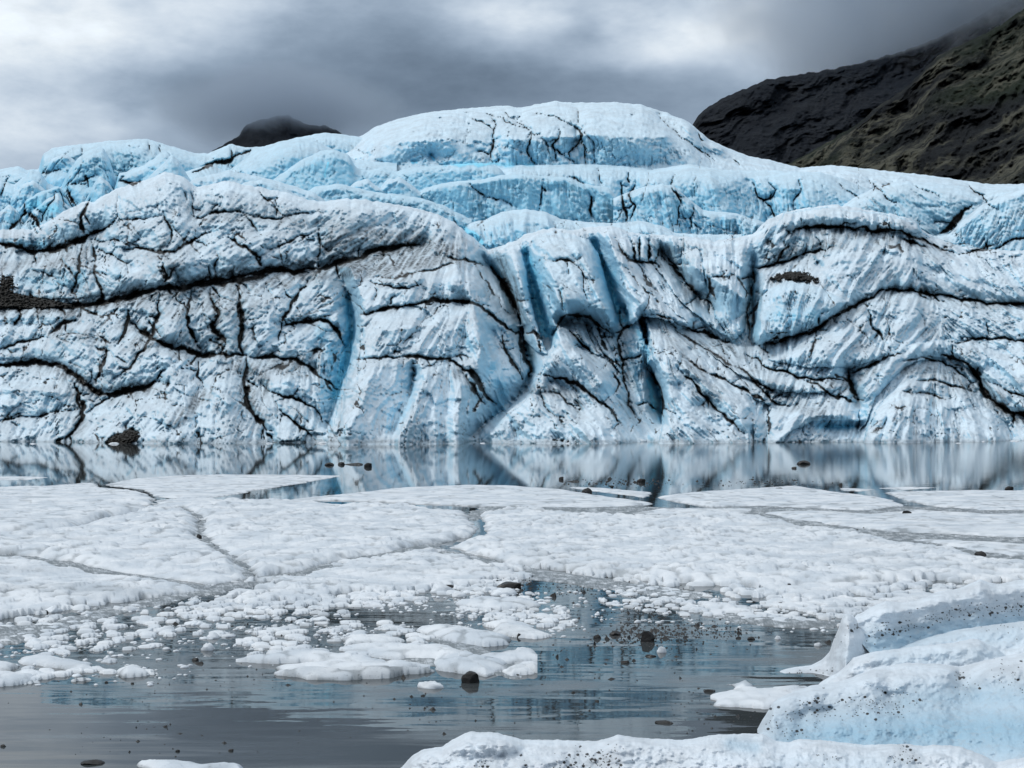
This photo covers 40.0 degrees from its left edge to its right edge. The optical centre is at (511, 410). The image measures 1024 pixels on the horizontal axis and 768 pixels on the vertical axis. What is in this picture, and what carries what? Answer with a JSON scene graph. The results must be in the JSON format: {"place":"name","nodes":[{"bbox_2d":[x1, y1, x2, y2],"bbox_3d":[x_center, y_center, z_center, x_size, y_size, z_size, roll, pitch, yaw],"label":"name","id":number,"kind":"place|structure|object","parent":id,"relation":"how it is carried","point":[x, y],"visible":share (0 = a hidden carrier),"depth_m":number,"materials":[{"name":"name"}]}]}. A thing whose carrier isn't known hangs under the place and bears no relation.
{"place":"outdoors","nodes":[
{"label":"outdoors","id":0,"kind":"place"},
{"bbox_2d":[211,115,341,151],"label":"mountain","id":1,"kind":"structure","parent":0,"point":[268,131],"depth_m":1450.88,"materials":[{"name":"grey stone"}]},
{"bbox_2d":[49,477,863,756],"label":"gravel","id":2,"kind":"structure","parent":0,"point":[655,630],"depth_m":17.01,"materials":[{"name":"stone"}]},
{"bbox_2d":[0,0,1003,169],"label":"sky","id":3,"kind":"structure","parent":0,"point":[188,75],"materials":[{"name":"grey"}]},
{"bbox_2d":[0,440,1023,767],"bbox_3d":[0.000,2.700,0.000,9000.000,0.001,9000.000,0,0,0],"label":"water","id":4,"kind":"structure","parent":0,"point":[260,720],"depth_m":15.75,"materials":[{"name":"grey liquid"}]},
{"bbox_2d":[0,661,19,670],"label":"ice strip","id":5,"kind":"object","parent":4,"relation":"on","point":[6,666],"visible":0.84,"depth_m":14.64,"materials":[{"name":"white ice"}]},
{"bbox_2d":[0,671,33,686],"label":"ice strip","id":6,"kind":"object","parent":4,"relation":"on","point":[9,678],"visible":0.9,"depth_m":13.91,"materials":[{"name":"white ice"}]},
{"bbox_2d":[0,476,48,479],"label":"ice floe","id":7,"kind":"object","parent":4,"relation":"on","point":[14,477],"visible":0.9,"depth_m":55.91,"materials":[{"name":"white ice"}]},
{"bbox_2d":[19,669,44,675],"bbox_3d":[-4.883,2.677,14.319,0.288,0.098,0.273,0,0,20],"label":"ice lump","id":8,"kind":"object","parent":4,"relation":"on","point":[33,672],"visible":0.3,"depth_m":14.27,"materials":[{"name":"white ice"}]},
{"bbox_2d":[28,637,40,641],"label":"ice lump","id":9,"kind":"object","parent":4,"relation":"on","point":[33,639],"visible":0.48,"depth_m":16.31,"materials":[{"name":"white ice"}]},
{"bbox_2d":[45,606,57,612],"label":"ice lump","id":10,"kind":"object","parent":4,"relation":"on","point":[52,609],"visible":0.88,"depth_m":18.82,"materials":[{"name":"white ice"}]},
{"bbox_2d":[48,648,60,652],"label":"ice lump","id":11,"kind":"object","parent":4,"relation":"on","point":[53,650],"visible":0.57,"depth_m":15.73,"materials":[{"name":"white ice"}]},
{"bbox_2d":[18,654,104,673],"bbox_3d":[-4.802,2.701,14.939,1.444,0.119,0.555,0,0,38],"label":"ice strip","id":12,"kind":"object","parent":4,"relation":"on","point":[49,661],"visible":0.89,"depth_m":14.87,"materials":[{"name":"white ice"}]},
{"bbox_2d":[0,500,145,531],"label":"ice floe","id":13,"kind":"object","parent":4,"relation":"on","point":[23,516],"visible":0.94,"depth_m":34.35,"materials":[{"name":"white ice"}]},
{"bbox_2d":[0,483,155,504],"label":"ice floe","id":14,"kind":"object","parent":4,"relation":"on","point":[85,492],"visible":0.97,"depth_m":43.22,"materials":[{"name":"white ice"}]},
{"bbox_2d":[16,658,157,684],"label":"brash ice","id":15,"kind":"structure","parent":4,"relation":"on","point":[49,673],"depth_m":14.40,"materials":[{"name":"white ice"}]},
{"bbox_2d":[81,759,104,764],"bbox_3d":[-3.210,2.697,10.763,0.186,0.047,0.140,0,0,18],"label":"stone","id":16,"kind":"object","parent":4,"relation":"on","point":[93,762],"visible":1,"depth_m":10.73,"materials":[{"name":"grey stone"}]},
{"bbox_2d":[0,556,198,624],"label":"ice floe","id":17,"kind":"object","parent":4,"relation":"on","point":[32,586],"visible":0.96,"depth_m":20.45,"materials":[{"name":"white ice"}]},
{"bbox_2d":[0,554,205,591],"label":"slush","id":18,"kind":"object","parent":4,"relation":"on","point":[81,566],"visible":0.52,"depth_m":23.70,"materials":[{"name":"grey ice"}]},
{"bbox_2d":[0,590,214,644],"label":"slush","id":19,"kind":"object","parent":4,"relation":"on","point":[94,616],"visible":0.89,"depth_m":18.25,"materials":[{"name":"grey ice"}]},
{"bbox_2d":[105,429,139,443],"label":"gravel heap","id":20,"kind":"object","parent":4,"relation":"on","point":[127,436],"visible":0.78,"depth_m":115.92,"materials":[{"name":"grey gravel"}]},
{"bbox_2d":[0,504,245,585],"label":"ice floe","id":21,"kind":"object","parent":4,"relation":"on","point":[161,541],"visible":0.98,"depth_m":26.47,"materials":[{"name":"white ice"}]},
{"bbox_2d":[121,606,137,611],"bbox_3d":[-5.168,2.686,18.975,0.234,0.099,0.254,0,0,-14],"label":"ice lump","id":22,"kind":"object","parent":4,"relation":"on","point":[130,608],"visible":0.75,"depth_m":18.90,"materials":[{"name":"white ice"}]},
{"bbox_2d":[116,664,149,677],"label":"ice strip","id":23,"kind":"object","parent":4,"relation":"on","point":[131,671],"visible":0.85,"depth_m":14.30,"materials":[{"name":"white ice"}]},
{"bbox_2d":[153,625,174,632],"bbox_3d":[-4.251,2.682,17.178,0.253,0.103,0.207,0,0,-4],"label":"ice lump","id":24,"kind":"object","parent":4,"relation":"on","point":[157,630],"visible":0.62,"depth_m":17.13,"materials":[{"name":"white ice"}]},
{"bbox_2d":[0,595,349,655],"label":"brash ice","id":25,"kind":"structure","parent":4,"relation":"on","point":[86,629],"depth_m":17.47,"materials":[{"name":"white ice"}]},
{"bbox_2d":[154,497,215,505],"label":"ice floe","id":26,"kind":"object","parent":4,"relation":"on","point":[173,501],"visible":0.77,"depth_m":41.17,"materials":[{"name":"white ice"}]},
{"bbox_2d":[137,759,242,767],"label":"ice strip","id":27,"kind":"object","parent":4,"relation":"on","point":[151,763],"visible":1,"depth_m":10.53,"materials":[{"name":"white ice"}]},
{"bbox_2d":[184,621,197,625],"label":"ice lump","id":28,"kind":"object","parent":4,"relation":"on","point":[189,623],"visible":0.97,"depth_m":17.70,"materials":[{"name":"white ice"}]},
{"bbox_2d":[151,503,254,577],"bbox_3d":[-6.970,2.713,31.852,1.262,0.093,19.792,0,0,-19],"label":"slush","id":29,"kind":"object","parent":4,"relation":"on","point":[246,573],"visible":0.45,"depth_m":27.85,"materials":[{"name":"grey ice"}]},
{"bbox_2d":[201,643,213,650],"bbox_3d":[-3.431,2.679,15.855,0.142,0.123,0.109,0,0,1],"label":"ice lump","id":30,"kind":"object","parent":4,"relation":"on","point":[208,647],"visible":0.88,"depth_m":15.82,"materials":[{"name":"white ice"}]},
{"bbox_2d":[207,632,219,638],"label":"ice lump","id":31,"kind":"object","parent":4,"relation":"on","point":[213,635],"visible":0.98,"depth_m":16.66,"materials":[{"name":"white ice"}]},
{"bbox_2d":[106,474,338,498],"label":"ice floe","id":32,"kind":"object","parent":4,"relation":"on","point":[189,486],"visible":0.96,"depth_m":51.08,"materials":[{"name":"white ice"}]},
{"bbox_2d":[222,633,234,637],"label":"ice lump","id":33,"kind":"object","parent":4,"relation":"on","point":[227,635],"visible":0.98,"depth_m":16.77,"materials":[{"name":"white ice"}]},
{"bbox_2d":[242,641,254,646],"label":"ice lump","id":34,"kind":"object","parent":4,"relation":"on","point":[247,643],"visible":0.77,"depth_m":16.11,"materials":[{"name":"white ice"}]},
{"bbox_2d":[258,606,272,609],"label":"ice lump","id":35,"kind":"object","parent":4,"relation":"on","point":[263,607],"visible":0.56,"depth_m":19.06,"materials":[{"name":"white ice"}]},
{"bbox_2d":[236,648,384,663],"bbox_3d":[-2.141,2.681,15.247,1.682,0.158,0.772,0,0,0],"label":"ice strip","id":36,"kind":"object","parent":4,"relation":"on","point":[303,655],"visible":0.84,"depth_m":15.08,"materials":[{"name":"white ice"}]},
{"bbox_2d":[313,616,327,620],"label":"ice lump","id":37,"kind":"object","parent":4,"relation":"on","point":[322,618],"visible":0.93,"depth_m":18.09,"materials":[{"name":"white ice"}]},
{"bbox_2d":[169,497,477,576],"bbox_3d":[-3.735,2.633,32.980,7.569,0.255,19.407,0,0,-19],"label":"ice floe","id":38,"kind":"object","parent":4,"relation":"on","point":[266,537],"visible":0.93,"depth_m":30.71,"materials":[{"name":"white ice"}]},
{"bbox_2d":[204,544,442,594],"bbox_3d":[-3.127,2.716,24.492,1.388,0.089,8.665,0,0,25],"label":"slush","id":39,"kind":"object","parent":4,"relation":"on","point":[219,589],"visible":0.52,"depth_m":22.86,"materials":[{"name":"grey ice"}]},
{"bbox_2d":[236,620,435,657],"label":"brash ice","id":40,"kind":"structure","parent":4,"relation":"on","point":[295,632],"depth_m":16.67,"materials":[{"name":"white ice"}]},
{"bbox_2d":[275,660,429,669],"bbox_3d":[-1.673,2.682,14.666,1.643,0.156,0.774,0,0,0],"label":"ice strip","id":41,"kind":"object","parent":4,"relation":"on","point":[345,664],"visible":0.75,"depth_m":14.62,"materials":[{"name":"white ice"}]},
{"bbox_2d":[345,463,362,464],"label":"stone","id":42,"kind":"object","parent":4,"relation":"on","point":[354,464],"visible":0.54,"depth_m":69.86,"materials":[{"name":"grey stone"}]},
{"bbox_2d":[274,665,434,680],"bbox_3d":[-1.618,2.680,14.333,1.672,0.159,0.602,0,0,0],"label":"ice strip","id":43,"kind":"object","parent":4,"relation":"on","point":[344,674],"visible":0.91,"depth_m":14.23,"materials":[{"name":"white ice"}]},
{"bbox_2d":[197,547,531,617],"bbox_3d":[-1.943,2.652,22.544,4.249,0.215,9.011,0,0,21],"label":"ice floe","id":44,"kind":"object","parent":4,"relation":"on","point":[384,574],"visible":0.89,"depth_m":22.19,"materials":[{"name":"white ice"}]},
{"bbox_2d":[350,591,379,598],"bbox_3d":[-2.107,2.674,20.217,0.418,0.140,0.342,0,0,23],"label":"ice lump","id":45,"kind":"object","parent":4,"relation":"on","point":[367,594],"visible":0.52,"depth_m":20.15,"materials":[{"name":"white ice"}]},
{"bbox_2d":[341,634,404,645],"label":"ice strip","id":46,"kind":"object","parent":4,"relation":"on","point":[360,638],"visible":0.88,"depth_m":16.30,"materials":[{"name":"white ice"}]},
{"bbox_2d":[387,591,400,596],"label":"ice lump","id":47,"kind":"object","parent":4,"relation":"on","point":[397,593],"visible":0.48,"depth_m":20.40,"materials":[{"name":"white ice"}]},
{"bbox_2d":[268,577,521,612],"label":"brash ice","id":48,"kind":"structure","parent":4,"relation":"on","point":[326,604],"depth_m":19.78,"materials":[{"name":"white ice"}]},
{"bbox_2d":[347,642,460,659],"bbox_3d":[-1.153,2.685,15.618,1.728,0.150,0.917,0,0,25],"label":"ice strip","id":49,"kind":"object","parent":4,"relation":"on","point":[392,651],"visible":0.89,"depth_m":15.50,"materials":[{"name":"white ice"}]},
{"bbox_2d":[412,576,424,578],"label":"ice lump","id":50,"kind":"object","parent":4,"relation":"on","point":[418,577],"visible":0.22,"depth_m":22.19,"materials":[{"name":"white ice"}]},
{"bbox_2d":[412,596,426,600],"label":"ice lump","id":51,"kind":"object","parent":4,"relation":"on","point":[419,598],"visible":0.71,"depth_m":19.91,"materials":[{"name":"white ice"}]},
{"bbox_2d":[0,572,839,685],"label":"brash ice","id":52,"kind":"structure","parent":4,"relation":"on","point":[382,610],"depth_m":17.87,"materials":[{"name":"white ice"}]},
{"bbox_2d":[417,681,443,688],"bbox_3d":[-0.789,2.688,13.732,0.272,0.099,0.203,0,0,5],"label":"ice lump","id":53,"kind":"object","parent":4,"relation":"on","point":[429,685],"visible":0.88,"depth_m":13.67,"materials":[{"name":"white ice"}]},
{"bbox_2d":[430,582,452,592],"bbox_3d":[-1.032,2.647,20.904,0.313,0.199,0.296,0,0,27],"label":"ice lump","id":54,"kind":"object","parent":4,"relation":"on","point":[439,586],"visible":0.56,"depth_m":20.83,"materials":[{"name":"white ice"}]},
{"bbox_2d":[452,591,466,596],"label":"ice lump","id":55,"kind":"object","parent":4,"relation":"on","point":[457,594],"visible":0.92,"depth_m":20.36,"materials":[{"name":"white ice"}]},
{"bbox_2d":[400,658,521,678],"bbox_3d":[-1.049,2.716,15.395,0.704,0.089,3.451,0,0,-42],"label":"slush","id":56,"kind":"object","parent":4,"relation":"on","point":[430,661],"visible":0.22,"depth_m":14.98,"materials":[{"name":"white ice"}]},
{"bbox_2d":[412,627,513,670],"bbox_3d":[-0.518,2.718,15.978,0.567,0.083,3.538,0,0,-20],"label":"slush","id":57,"kind":"object","parent":4,"relation":"on","point":[475,649],"visible":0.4,"depth_m":15.97,"materials":[{"name":"grey ice"}]},
{"bbox_2d":[416,624,510,646],"bbox_3d":[-0.580,2.674,16.762,0.812,0.173,1.638,0,0,-36],"label":"ice strip","id":58,"kind":"object","parent":4,"relation":"on","point":[465,635],"visible":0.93,"depth_m":16.42,"materials":[{"name":"white ice"}]},
{"bbox_2d":[461,671,478,682],"bbox_3d":[-0.408,2.733,13.971,0.189,0.282,0.132,0,0,-14],"label":"stone","id":59,"kind":"object","parent":4,"relation":"on","point":[470,677],"visible":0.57,"depth_m":13.92,"materials":[{"name":"black stone"}]},
{"bbox_2d":[434,649,507,676],"bbox_3d":[-0.530,2.671,14.935,1.380,0.178,0.894,0,0,40],"label":"ice strip","id":60,"kind":"object","parent":4,"relation":"on","point":[461,662],"visible":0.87,"depth_m":14.62,"materials":[{"name":"white ice"}]},
{"bbox_2d":[291,485,651,507],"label":"ice floe","id":61,"kind":"object","parent":4,"relation":"on","point":[488,495],"visible":0.94,"depth_m":42.55,"materials":[{"name":"white ice"}]},
{"bbox_2d":[582,488,591,493],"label":"stone","id":62,"kind":"object","parent":61,"relation":"on","point":[588,490],"visible":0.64,"depth_m":45.39,"materials":[{"name":"black stone"}]},
{"bbox_2d":[481,586,490,592],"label":"ice lump","id":63,"kind":"object","parent":4,"relation":"on","point":[485,589],"visible":0.84,"depth_m":20.89,"materials":[{"name":"white ice"}]},
{"bbox_2d":[455,596,540,610],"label":"ice strip","id":64,"kind":"object","parent":4,"relation":"on","point":[505,603],"visible":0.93,"depth_m":19.31,"materials":[{"name":"white ice"}]},
{"bbox_2d":[490,588,516,595],"bbox_3d":[-0.130,2.674,20.615,0.414,0.150,0.318,0,0,-20],"label":"ice lump","id":65,"kind":"object","parent":4,"relation":"on","point":[501,591],"visible":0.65,"depth_m":20.54,"materials":[{"name":"white ice"}]},
{"bbox_2d":[497,581,520,588],"bbox_3d":[-0.036,2.733,21.273,0.415,0.278,0.289,0,0,-36],"label":"stone","id":66,"kind":"object","parent":4,"relation":"on","point":[512,585],"visible":0.49,"depth_m":21.16,"materials":[{"name":"grey stone"}]},
{"bbox_2d":[482,647,536,663],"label":"ice strip","id":67,"kind":"object","parent":4,"relation":"on","point":[519,654],"visible":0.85,"depth_m":15.13,"materials":[{"name":"white ice"}]},
{"bbox_2d":[0,101,1023,444],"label":"glacier","id":68,"kind":"object","parent":4,"relation":"on","point":[572,273],"visible":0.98,"depth_m":141.25,"materials":[{"name":"blue ice"}]},
{"bbox_2d":[0,274,73,309],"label":"gravel heap","id":69,"kind":"object","parent":68,"relation":"on","point":[9,298],"visible":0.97,"depth_m":143.62,"materials":[{"name":"grey gravel"}]},
{"bbox_2d":[769,271,818,282],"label":"gravel heap","id":70,"kind":"object","parent":68,"relation":"on","point":[794,275],"visible":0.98,"depth_m":143.34,"materials":[{"name":"grey gravel"}]},
{"bbox_2d":[457,590,578,629],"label":"brash ice","id":71,"kind":"structure","parent":4,"relation":"on","point":[492,614],"depth_m":18.36,"materials":[{"name":"white ice"}]},
{"bbox_2d":[483,618,552,638],"bbox_3d":[0.015,2.688,17.269,0.664,0.144,1.526,0,0,-19],"label":"ice strip","id":72,"kind":"object","parent":4,"relation":"on","point":[508,627],"visible":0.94,"depth_m":16.97,"materials":[{"name":"white ice"}]},
{"bbox_2d":[502,667,534,675],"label":"ice strip","id":73,"kind":"object","parent":4,"relation":"on","point":[511,671],"visible":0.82,"depth_m":14.38,"materials":[{"name":"white ice"}]},
{"bbox_2d":[509,661,536,672],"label":"ice strip","id":74,"kind":"object","parent":4,"relation":"on","point":[531,665],"visible":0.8,"depth_m":14.57,"materials":[{"name":"white ice"}]},
{"bbox_2d":[467,506,675,520],"bbox_3d":[1.825,2.713,37.076,6.138,0.095,5.594,0,0,0],"label":"slush","id":75,"kind":"object","parent":4,"relation":"on","point":[475,515],"visible":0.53,"depth_m":38.01,"materials":[{"name":"grey ice"}]},
{"bbox_2d":[438,551,712,599],"bbox_3d":[0.105,2.714,23.812,1.607,0.092,9.170,0,0,-33],"label":"slush","id":76,"kind":"object","parent":4,"relation":"on","point":[585,581],"visible":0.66,"depth_m":22.06,"materials":[{"name":"grey ice"}]},
{"bbox_2d":[569,487,650,497],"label":"ice floe","id":77,"kind":"object","parent":4,"relation":"on","point":[642,494],"visible":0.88,"depth_m":46.28,"materials":[{"name":"white ice"}]},
{"bbox_2d":[610,631,620,635],"bbox_3d":[1.241,2.694,16.902,0.140,0.095,0.105,0,0,-3],"label":"stone","id":78,"kind":"object","parent":4,"relation":"on","point":[615,633],"visible":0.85,"depth_m":16.86,"materials":[{"name":"black stone"}]},
{"bbox_2d":[623,592,634,595],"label":"ice lump","id":79,"kind":"object","parent":4,"relation":"on","point":[630,594],"visible":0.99,"depth_m":20.50,"materials":[{"name":"white ice"}]},
{"bbox_2d":[640,631,654,641],"bbox_3d":[1.590,2.713,16.451,0.158,0.281,0.132,0,0,18],"label":"stone","id":80,"kind":"object","parent":4,"relation":"in","point":[647,636],"visible":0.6,"depth_m":16.41,"materials":[{"name":"black stone"}]},
{"bbox_2d":[657,646,666,652],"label":"ice lump","id":81,"kind":"object","parent":4,"relation":"on","point":[661,649],"visible":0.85,"depth_m":15.68,"materials":[{"name":"white ice"}]},
{"bbox_2d":[655,720,672,723],"bbox_3d":[1.316,2.700,12.155,0.164,0.050,0.118,0,0,18],"label":"stone","id":82,"kind":"object","parent":4,"relation":"on","point":[664,722],"visible":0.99,"depth_m":12.12,"materials":[{"name":"grey stone"}]},
{"bbox_2d":[634,508,751,513],"bbox_3d":[4.877,2.690,37.453,3.680,0.140,2.372,0,0,0],"label":"ice floe","id":83,"kind":"object","parent":4,"relation":"on","point":[675,510],"visible":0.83,"depth_m":37.03,"materials":[{"name":"white ice"}]},
{"bbox_2d":[703,689,714,691],"bbox_3d":[1.899,2.702,13.520,0.117,0.048,0.097,0,0,4],"label":"stone","id":84,"kind":"object","parent":4,"relation":"on","point":[707,690],"visible":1,"depth_m":13.48,"materials":[{"name":"grey stone"}]},
{"bbox_2d":[401,731,1023,767],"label":"ice block","id":85,"kind":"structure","parent":4,"relation":"on","point":[471,749],"depth_m":9.37,"materials":[{"name":"white ice"}]},
{"bbox_2d":[598,584,835,620],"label":"brash ice","id":86,"kind":"structure","parent":4,"relation":"on","point":[772,611],"depth_m":19.49,"materials":[{"name":"white ice"}]},
{"bbox_2d":[676,599,792,621],"bbox_3d":[3.029,2.677,18.868,2.167,0.166,1.610,0,0,31],"label":"ice floe","id":87,"kind":"object","parent":4,"relation":"on","point":[717,608],"visible":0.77,"depth_m":18.68,"materials":[{"name":"white ice"}]},
{"bbox_2d":[449,506,1023,602],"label":"ice floe","id":88,"kind":"object","parent":4,"relation":"on","point":[737,552],"visible":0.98,"depth_m":25.30,"materials":[{"name":"white ice"}]},
{"bbox_2d":[974,551,985,556],"bbox_3d":[8.608,2.650,25.846,0.214,0.140,0.154,0,0,14],"label":"stone","id":89,"kind":"object","parent":88,"relation":"on","point":[981,553],"visible":0.79,"depth_m":25.79,"materials":[{"name":"black stone"}]},
{"bbox_2d":[729,680,753,689],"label":"ice strip","id":90,"kind":"object","parent":4,"relation":"on","point":[744,683],"visible":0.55,"depth_m":13.70,"materials":[{"name":"white ice"}]},
{"bbox_2d":[710,685,806,708],"bbox_3d":[2.354,2.690,13.168,1.054,0.140,0.981,0,0,0],"label":"ice floe","id":91,"kind":"object","parent":4,"relation":"on","point":[752,697],"visible":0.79,"depth_m":13.01,"materials":[{"name":"white ice"}]},
{"bbox_2d":[697,612,840,628],"bbox_3d":[3.112,2.714,18.244,2.522,0.092,1.111,0,0,41],"label":"slush","id":92,"kind":"object","parent":4,"relation":"on","point":[789,623],"visible":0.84,"depth_m":17.80,"materials":[{"name":"white ice"}]},
{"bbox_2d":[658,485,902,510],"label":"ice floe","id":93,"kind":"object","parent":4,"relation":"on","point":[793,496],"visible":0.98,"depth_m":41.88,"materials":[{"name":"white ice"}]},
{"bbox_2d":[797,460,809,463],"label":"stone","id":94,"kind":"object","parent":4,"relation":"in","point":[803,462],"visible":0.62,"depth_m":70.46,"materials":[{"name":"black stone"}]},
{"bbox_2d":[744,583,965,616],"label":"brash ice","id":95,"kind":"structure","parent":4,"relation":"on","point":[807,606],"depth_m":19.61,"materials":[{"name":"white ice"}]},
{"bbox_2d":[840,488,872,490],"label":"ice floe","id":96,"kind":"object","parent":4,"relation":"on","point":[850,489],"visible":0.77,"depth_m":47.68,"materials":[{"name":"white ice"}]},
{"bbox_2d":[711,506,1023,559],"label":"slush","id":97,"kind":"object","parent":4,"relation":"on","point":[887,535],"visible":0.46,"depth_m":32.44,"materials":[{"name":"grey ice"}]},
{"bbox_2d":[820,596,922,617],"bbox_3d":[5.076,2.699,19.457,3.141,0.123,1.223,0,0,-43],"label":"ice floe","id":98,"kind":"object","parent":4,"relation":"on","point":[845,611],"visible":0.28,"depth_m":18.70,"materials":[{"name":"white ice"}]},
{"bbox_2d":[757,579,1023,761],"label":"iceberg","id":99,"kind":"object","parent":4,"relation":"on","point":[945,667],"visible":0.94,"depth_m":11.96,"materials":[{"name":"ice"}]},
{"bbox_2d":[766,510,1023,536],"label":"ice floe","id":100,"kind":"object","parent":4,"relation":"on","point":[967,523],"visible":0.95,"depth_m":33.22,"materials":[{"name":"white ice"}]},
{"bbox_2d":[879,487,935,489],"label":"ice floe","id":101,"kind":"object","parent":4,"relation":"on","point":[905,488],"visible":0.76,"depth_m":48.53,"materials":[{"name":"white ice"}]},
{"bbox_2d":[886,490,1023,509],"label":"ice floe","id":102,"kind":"object","parent":4,"relation":"on","point":[993,499],"visible":0.97,"depth_m":42.08,"materials":[{"name":"white ice"}]},
{"bbox_2d":[915,539,1023,555],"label":"ice floe","id":103,"kind":"object","parent":4,"relation":"on","point":[1012,549],"visible":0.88,"depth_m":27.28,"materials":[{"name":"white ice"}]},
{"bbox_2d":[693,0,1023,163],"bbox_3d":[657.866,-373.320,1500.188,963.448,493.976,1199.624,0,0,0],"label":"mountain","id":104,"kind":"structure","parent":0,"point":[786,119],"depth_m":1592.51,"materials":[{"name":"black stone"}]},
{"bbox_2d":[788,9,1023,183],"bbox_3d":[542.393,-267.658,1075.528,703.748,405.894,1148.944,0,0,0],"label":"mountain","id":105,"kind":"structure","parent":0,"point":[956,113],"depth_m":1055.98,"materials":[{"name":"brown stone"}]}
]}

